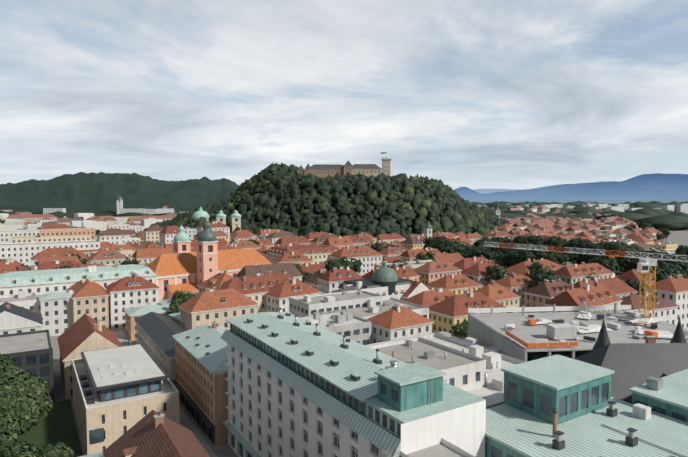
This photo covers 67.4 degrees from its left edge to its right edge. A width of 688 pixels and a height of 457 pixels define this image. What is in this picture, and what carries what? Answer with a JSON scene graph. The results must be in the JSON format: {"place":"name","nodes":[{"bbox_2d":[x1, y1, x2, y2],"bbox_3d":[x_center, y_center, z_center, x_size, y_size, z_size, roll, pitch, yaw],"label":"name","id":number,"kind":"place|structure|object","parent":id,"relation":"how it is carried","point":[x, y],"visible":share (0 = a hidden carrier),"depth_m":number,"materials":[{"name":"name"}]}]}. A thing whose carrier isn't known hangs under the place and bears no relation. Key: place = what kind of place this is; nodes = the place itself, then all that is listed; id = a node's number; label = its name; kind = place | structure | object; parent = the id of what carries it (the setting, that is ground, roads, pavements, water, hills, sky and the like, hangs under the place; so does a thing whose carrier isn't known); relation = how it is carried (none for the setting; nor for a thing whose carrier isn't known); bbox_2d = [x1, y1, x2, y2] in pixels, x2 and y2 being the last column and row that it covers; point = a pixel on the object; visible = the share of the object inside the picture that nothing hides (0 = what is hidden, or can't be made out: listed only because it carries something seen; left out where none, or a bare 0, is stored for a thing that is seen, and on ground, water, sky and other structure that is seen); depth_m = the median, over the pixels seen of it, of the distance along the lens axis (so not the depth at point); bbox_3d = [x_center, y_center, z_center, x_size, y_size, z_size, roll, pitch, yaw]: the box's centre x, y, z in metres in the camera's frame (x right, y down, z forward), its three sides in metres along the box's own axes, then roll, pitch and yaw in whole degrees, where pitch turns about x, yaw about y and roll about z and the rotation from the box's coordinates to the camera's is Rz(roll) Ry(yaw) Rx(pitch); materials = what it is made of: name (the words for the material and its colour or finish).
{"place":"outdoors","nodes":[
{"label":"outdoors","id":0,"kind":"place"},
{"bbox_2d":[0,302,42,334],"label":"slate gable house","id":1,"kind":"structure","parent":0,"point":[15,318],"depth_m":144.81,"materials":[{"name":"white paint"}]},
{"bbox_2d":[17,328,217,456],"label":"ground","id":2,"kind":"structure","parent":0,"point":[56,424],"depth_m":114.01,"materials":[{"name":"green plant"}]},
{"bbox_2d":[0,353,53,455],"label":"garden trees","id":3,"kind":"object","parent":2,"relation":"on","point":[26,400],"visible":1,"depth_m":96.64,"materials":[{"name":"green plant"}]},
{"bbox_2d":[0,439,74,456],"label":"garden shrubs","id":4,"kind":"object","parent":2,"relation":"on","point":[25,449],"visible":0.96,"depth_m":90.30,"materials":[{"name":"green plant"}]},
{"bbox_2d":[0,172,239,212],"bbox_3d":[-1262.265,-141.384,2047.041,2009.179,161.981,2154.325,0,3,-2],"label":"hill","id":5,"kind":"structure","parent":0,"point":[91,191],"depth_m":1533.64,"materials":[{"name":"green plant"}]},
{"bbox_2d":[0,0,687,189],"label":"sky","id":6,"kind":"structure","parent":0,"point":[472,94],"materials":[{"name":"white"}]},
{"bbox_2d":[51,203,687,456],"bbox_3d":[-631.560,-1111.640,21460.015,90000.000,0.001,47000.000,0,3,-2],"label":"ground","id":7,"kind":"structure","parent":0,"point":[679,237],"depth_m":140.38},
{"bbox_2d":[0,329,53,401],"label":"building","id":8,"kind":"structure","parent":7,"relation":"on","point":[31,351],"depth_m":129.27,"materials":[{"name":"metal"}]},
{"bbox_2d":[0,291,67,312],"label":"building","id":9,"kind":"structure","parent":7,"relation":"on","point":[23,299],"depth_m":193.97,"materials":[{"name":"clear concrete"}]},
{"bbox_2d":[0,228,79,242],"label":"white block","id":10,"kind":"structure","parent":7,"relation":"on","point":[5,236],"depth_m":401.15,"materials":[{"name":"white paint"}]},
{"bbox_2d":[0,240,99,266],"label":"white block","id":11,"kind":"structure","parent":7,"relation":"on","point":[23,252],"depth_m":330.11,"materials":[{"name":"white paint"}]},
{"bbox_2d":[11,235,90,242],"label":"building","id":12,"kind":"structure","parent":7,"relation":"on","point":[36,238],"depth_m":370.86,"materials":[{"name":"white paint"}]},
{"bbox_2d":[38,290,74,335],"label":"apartment building","id":13,"kind":"structure","parent":7,"relation":"on","point":[57,311],"depth_m":193.26,"materials":[{"name":"white paint"}]},
{"bbox_2d":[31,247,87,265],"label":"building","id":14,"kind":"structure","parent":7,"relation":"on","point":[53,252],"depth_m":316.79,"materials":[{"name":"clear tile"}]},
{"bbox_2d":[40,228,95,239],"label":"building","id":15,"kind":"structure","parent":7,"relation":"on","point":[66,232],"depth_m":384.16,"materials":[{"name":"beige paint"}]},
{"bbox_2d":[0,263,155,295],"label":"building","id":16,"kind":"structure","parent":7,"relation":"on","point":[34,281],"depth_m":212.17,"materials":[{"name":"clear metal"}]},
{"bbox_2d":[67,277,109,328],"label":"building","id":17,"kind":"structure","parent":7,"relation":"on","point":[89,296],"depth_m":197.28,"materials":[{"name":"beige paint"}]},
{"bbox_2d":[57,314,121,398],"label":"house","id":18,"kind":"structure","parent":7,"relation":"on","point":[84,332],"depth_m":135.82,"materials":[{"name":"beige paint"}]},
{"bbox_2d":[71,240,111,256],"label":"building","id":19,"kind":"structure","parent":7,"relation":"on","point":[87,252],"depth_m":346.03,"materials":[{"name":"clear tile"}]},
{"bbox_2d":[80,451,103,456],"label":"green shed","id":20,"kind":"structure","parent":7,"relation":"on","point":[98,454],"depth_m":86.45,"materials":[{"name":"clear metal"}]},
{"bbox_2d":[116,194,122,213],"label":"church tower","id":21,"kind":"structure","parent":7,"relation":"on","point":[119,199],"depth_m":1165.06,"materials":[{"name":"white stone"}]},
{"bbox_2d":[72,344,179,454],"bbox_3d":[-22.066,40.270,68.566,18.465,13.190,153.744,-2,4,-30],"label":"building","id":22,"kind":"structure","parent":7,"relation":"on","point":[118,392],"depth_m":108.04,"materials":[{"name":"paint"}]},
{"bbox_2d":[104,261,151,265],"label":"building","id":23,"kind":"structure","parent":7,"relation":"on","point":[141,263],"depth_m":286.47,"materials":[{"name":"beige paint"}]},
{"bbox_2d":[105,273,159,329],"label":"building","id":24,"kind":"structure","parent":7,"relation":"on","point":[133,290],"depth_m":204.65,"materials":[{"name":"white paint"}]},
{"bbox_2d":[123,302,168,340],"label":"building","id":25,"kind":"structure","parent":7,"relation":"on","point":[132,314],"depth_m":190.74,"materials":[{"name":"clear concrete"}]},
{"bbox_2d":[103,410,209,456],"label":"red roof block","id":26,"kind":"structure","parent":7,"relation":"on","point":[152,433],"depth_m":77.26,"materials":[{"name":"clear tile"}]},
{"bbox_2d":[134,312,185,386],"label":"building","id":27,"kind":"structure","parent":7,"relation":"on","point":[155,333],"depth_m":153.91,"materials":[{"name":"grey metal"}]},
{"bbox_2d":[168,313,182,326],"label":"building","id":28,"kind":"structure","parent":7,"relation":"on","point":[175,317],"depth_m":178.51,"materials":[{"name":"teal metal"}]},
{"bbox_2d":[158,292,198,304],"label":"building","id":29,"kind":"structure","parent":7,"relation":"on","point":[165,302],"depth_m":208.16,"materials":[{"name":"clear metal"}]},
{"bbox_2d":[172,321,229,445],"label":"orange block","id":30,"kind":"structure","parent":7,"relation":"on","point":[200,382],"depth_m":115.20,"materials":[{"name":"paint"}]},
{"bbox_2d":[145,219,272,300],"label":"church","id":31,"kind":"structure","parent":7,"relation":"on","point":[182,266],"depth_m":242.80,"materials":[{"name":"orange tile"}]},
{"bbox_2d":[197,269,233,293],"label":"red roof","id":32,"kind":"structure","parent":7,"relation":"on","point":[218,280],"depth_m":210.22,"materials":[{"name":"clear tile"}]},
{"bbox_2d":[192,207,240,231],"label":"cathedral towers","id":33,"kind":"structure","parent":7,"relation":"on","point":[221,218],"depth_m":542.46,"materials":[{"name":"green metal"}]},
{"bbox_2d":[219,271,310,312],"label":"building","id":34,"kind":"structure","parent":7,"relation":"on","point":[256,288],"depth_m":205.62,"materials":[{"name":"clear tile"}]},
{"bbox_2d":[264,278,322,311],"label":"building","id":35,"kind":"structure","parent":7,"relation":"on","point":[278,295],"depth_m":204.32,"materials":[{"name":"clear tile"}]},
{"bbox_2d":[6,208,591,214],"bbox_3d":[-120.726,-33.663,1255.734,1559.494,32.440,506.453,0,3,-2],"label":"city blocks","id":36,"kind":"structure","parent":7,"relation":"on","point":[140,208],"depth_m":1172.07,"materials":[{"name":"grey concrete"}]},
{"bbox_2d":[267,242,331,263],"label":"cream building","id":37,"kind":"structure","parent":7,"relation":"on","point":[317,254],"depth_m":306.85,"materials":[{"name":"beige paint"}]},
{"bbox_2d":[1,205,606,212],"bbox_3d":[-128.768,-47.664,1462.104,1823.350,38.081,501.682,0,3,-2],"label":"city blocks","id":38,"kind":"structure","parent":7,"relation":"on","point":[542,209],"depth_m":1437.39,"materials":[{"name":"concrete"}]},
{"bbox_2d":[0,212,619,220],"bbox_3d":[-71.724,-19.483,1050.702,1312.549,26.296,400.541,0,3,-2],"label":"city blocks","id":39,"kind":"structure","parent":7,"relation":"on","point":[88,216],"depth_m":1000.22,"materials":[{"name":"grey"}]},
{"bbox_2d":[0,214,637,229],"bbox_3d":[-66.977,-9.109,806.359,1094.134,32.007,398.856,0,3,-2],"label":"city blocks","id":40,"kind":"structure","parent":7,"relation":"on","point":[614,223],"depth_m":760.69,"materials":[{"name":"white concrete"}]},
{"bbox_2d":[167,276,483,338],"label":"trees","id":41,"kind":"object","parent":7,"relation":"on","point":[181,297],"visible":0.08,"depth_m":190.75,"materials":[{"name":"green plant"}]},
{"bbox_2d":[0,219,663,243],"bbox_3d":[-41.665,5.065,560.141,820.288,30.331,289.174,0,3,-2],"label":"city blocks","id":42,"kind":"structure","parent":7,"relation":"on","point":[647,235],"depth_m":537.35,"materials":[{"name":"white tile"}]},
{"bbox_2d":[299,311,370,344],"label":"flat-roofed building","id":43,"kind":"structure","parent":7,"relation":"on","point":[352,326],"depth_m":152.75,"materials":[{"name":"clear concrete"}]},
{"bbox_2d":[289,290,381,316],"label":"flat-roofed building","id":44,"kind":"structure","parent":7,"relation":"on","point":[304,305],"depth_m":179.87,"materials":[{"name":"clear concrete"}]},
{"bbox_2d":[0,215,672,293],"bbox_3d":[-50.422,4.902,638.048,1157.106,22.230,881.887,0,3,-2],"label":"city trees","id":45,"kind":"object","parent":7,"relation":"on","point":[538,275],"visible":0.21,"depth_m":259.62,"materials":[{"name":"green plant"}]},
{"bbox_2d":[0,221,677,284],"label":"city blocks","id":46,"kind":"structure","parent":7,"relation":"on","point":[122,247],"depth_m":340.71,"materials":[{"name":"red tile"}]},
{"bbox_2d":[0,201,687,229],"bbox_3d":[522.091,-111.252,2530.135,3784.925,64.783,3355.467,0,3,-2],"label":"buildings","id":47,"kind":"structure","parent":7,"relation":"on","point":[649,212],"depth_m":1191.48,"materials":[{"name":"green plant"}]},
{"bbox_2d":[0,204,687,216],"bbox_3d":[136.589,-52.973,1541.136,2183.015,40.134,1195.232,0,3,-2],"label":"distant buildings","id":48,"kind":"structure","parent":7,"relation":"on","point":[683,208],"depth_m":1377.59,"materials":[{"name":"white concrete"}]},
{"bbox_2d":[220,308,485,456],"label":"white hotel","id":49,"kind":"structure","parent":7,"relation":"on","point":[299,387],"depth_m":73.48,"materials":[{"name":"white paint"}]},
{"bbox_2d":[19,263,687,343],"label":"city blocks","id":50,"kind":"structure","parent":7,"relation":"on","point":[219,307],"depth_m":176.36,"materials":[{"name":"red tile"}]},
{"bbox_2d":[329,245,382,272],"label":"building","id":51,"kind":"structure","parent":7,"relation":"on","point":[368,257],"depth_m":309.18,"materials":[{"name":"white paint"}]},
{"bbox_2d":[315,297,428,318],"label":"flat-roofed building","id":52,"kind":"structure","parent":7,"relation":"on","point":[370,309],"depth_m":177.57,"materials":[{"name":"clear concrete"}]},
{"bbox_2d":[337,262,410,293],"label":"domed building","id":53,"kind":"structure","parent":7,"relation":"on","point":[384,275],"depth_m":205.16,"materials":[{"name":"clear metal"}]},
{"bbox_2d":[344,281,411,299],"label":"flat-roofed building","id":54,"kind":"structure","parent":7,"relation":"on","point":[395,295],"depth_m":204.15,"materials":[{"name":"clear concrete"}]},
{"bbox_2d":[374,260,448,269],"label":"long cream building","id":55,"kind":"structure","parent":7,"relation":"on","point":[416,264],"depth_m":284.77,"materials":[{"name":"beige paint"}]},
{"bbox_2d":[398,277,428,300],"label":"white gable house","id":56,"kind":"structure","parent":7,"relation":"on","point":[416,287],"depth_m":207.76,"materials":[{"name":"white paint"}]},
{"bbox_2d":[424,220,431,237],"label":"church tower","id":57,"kind":"structure","parent":7,"relation":"on","point":[428,229],"depth_m":461.47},
{"bbox_2d":[404,286,456,306],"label":"red roof","id":58,"kind":"structure","parent":7,"relation":"on","point":[431,297],"depth_m":194.42,"materials":[{"name":"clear tile"}]},
{"bbox_2d":[425,272,483,294],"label":"house","id":59,"kind":"structure","parent":7,"relation":"on","point":[457,284],"depth_m":229.63,"materials":[{"name":"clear tile"}]},
{"bbox_2d":[429,290,506,337],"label":"building","id":60,"kind":"structure","parent":7,"relation":"on","point":[445,314],"depth_m":182.53,"materials":[{"name":"clear tile"}]},
{"bbox_2d":[461,259,507,286],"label":"house","id":61,"kind":"structure","parent":7,"relation":"on","point":[477,272],"depth_m":259.48,"materials":[{"name":"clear tile"}]},
{"bbox_2d":[493,201,499,218],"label":"church tower","id":62,"kind":"structure","parent":7,"relation":"on","point":[496,211],"depth_m":859.01,"materials":[{"name":"grey metal"}]},
{"bbox_2d":[473,280,520,312],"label":"house","id":63,"kind":"structure","parent":7,"relation":"on","point":[500,294],"depth_m":213.84,"materials":[{"name":"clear tile"}]},
{"bbox_2d":[489,272,533,312],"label":"house","id":64,"kind":"structure","parent":7,"relation":"on","point":[515,283],"depth_m":232.37,"materials":[{"name":"orange clay tile"},{"name":"plaster"},{"name":"glass"}]},
{"bbox_2d":[477,204,571,210],"bbox_3d":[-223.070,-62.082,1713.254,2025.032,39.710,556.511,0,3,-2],"label":"buildings","id":65,"kind":"structure","parent":7,"relation":"on","point":[534,207],"depth_m":1744.86,"materials":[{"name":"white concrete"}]},
{"bbox_2d":[507,258,562,276],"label":"building","id":66,"kind":"structure","parent":7,"relation":"on","point":[519,268],"depth_m":266.83,"materials":[{"name":"red tile"}]},
{"bbox_2d":[423,234,687,278],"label":"park trees","id":67,"kind":"object","parent":7,"relation":"on","point":[508,257],"visible":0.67,"depth_m":332.98,"materials":[{"name":"green plant"}]},
{"bbox_2d":[468,302,687,361],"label":"construction site","id":68,"kind":"object","parent":7,"relation":"on","point":[532,333],"visible":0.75,"depth_m":121.31,"materials":[{"name":"concrete"}]},
{"bbox_2d":[484,242,687,317],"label":"tower crane","id":69,"kind":"object","parent":7,"relation":"on","point":[644,265],"visible":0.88,"depth_m":135.21,"materials":[{"name":"orange metal"}]},
{"bbox_2d":[485,354,687,456],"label":"nama copper roofs","id":70,"kind":"structure","parent":7,"relation":"on","point":[556,405],"depth_m":67.35,"materials":[{"name":"teal metal"}]},
{"bbox_2d":[574,317,687,403],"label":"dark roof","id":71,"kind":"structure","parent":7,"relation":"on","point":[631,365],"depth_m":84.27,"materials":[{"name":"grey metal"}]},
{"bbox_2d":[365,331,524,408],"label":"flat-roofed building","id":72,"kind":"structure","parent":0,"point":[470,365],"depth_m":95.10,"materials":[{"name":"white concrete"}]},
{"bbox_2d":[474,181,619,193],"bbox_3d":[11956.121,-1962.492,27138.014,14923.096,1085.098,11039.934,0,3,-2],"label":"pale mountain","id":73,"kind":"structure","parent":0,"point":[484,191],"depth_m":28194.15,"materials":[{"name":"blue"}]},
{"bbox_2d":[454,173,687,200],"bbox_3d":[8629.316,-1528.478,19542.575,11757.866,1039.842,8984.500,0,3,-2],"label":"blue mountain","id":74,"kind":"structure","parent":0,"point":[656,186],"depth_m":18329.79,"materials":[{"name":"blue"}]},
{"bbox_2d":[469,199,687,202],"bbox_3d":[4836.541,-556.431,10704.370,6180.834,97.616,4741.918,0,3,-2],"label":"distant plain","id":75,"kind":"structure","parent":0,"point":[623,201],"depth_m":10204.44,"materials":[{"name":"blue"}]},
{"bbox_3d":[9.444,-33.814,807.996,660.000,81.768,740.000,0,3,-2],"label":"castle hill ground","id":76,"kind":"structure","parent":0,"visible":0},
{"bbox_2d":[144,162,508,237],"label":"castle hill forest","id":77,"kind":"object","parent":76,"relation":"on","point":[273,196],"visible":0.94,"depth_m":551.99,"materials":[{"name":"green plant"}]},
{"bbox_2d":[297,152,390,177],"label":"castle","id":78,"kind":"structure","parent":77,"relation":"on","point":[332,170],"depth_m":655.20,"materials":[{"name":"brown stone"}]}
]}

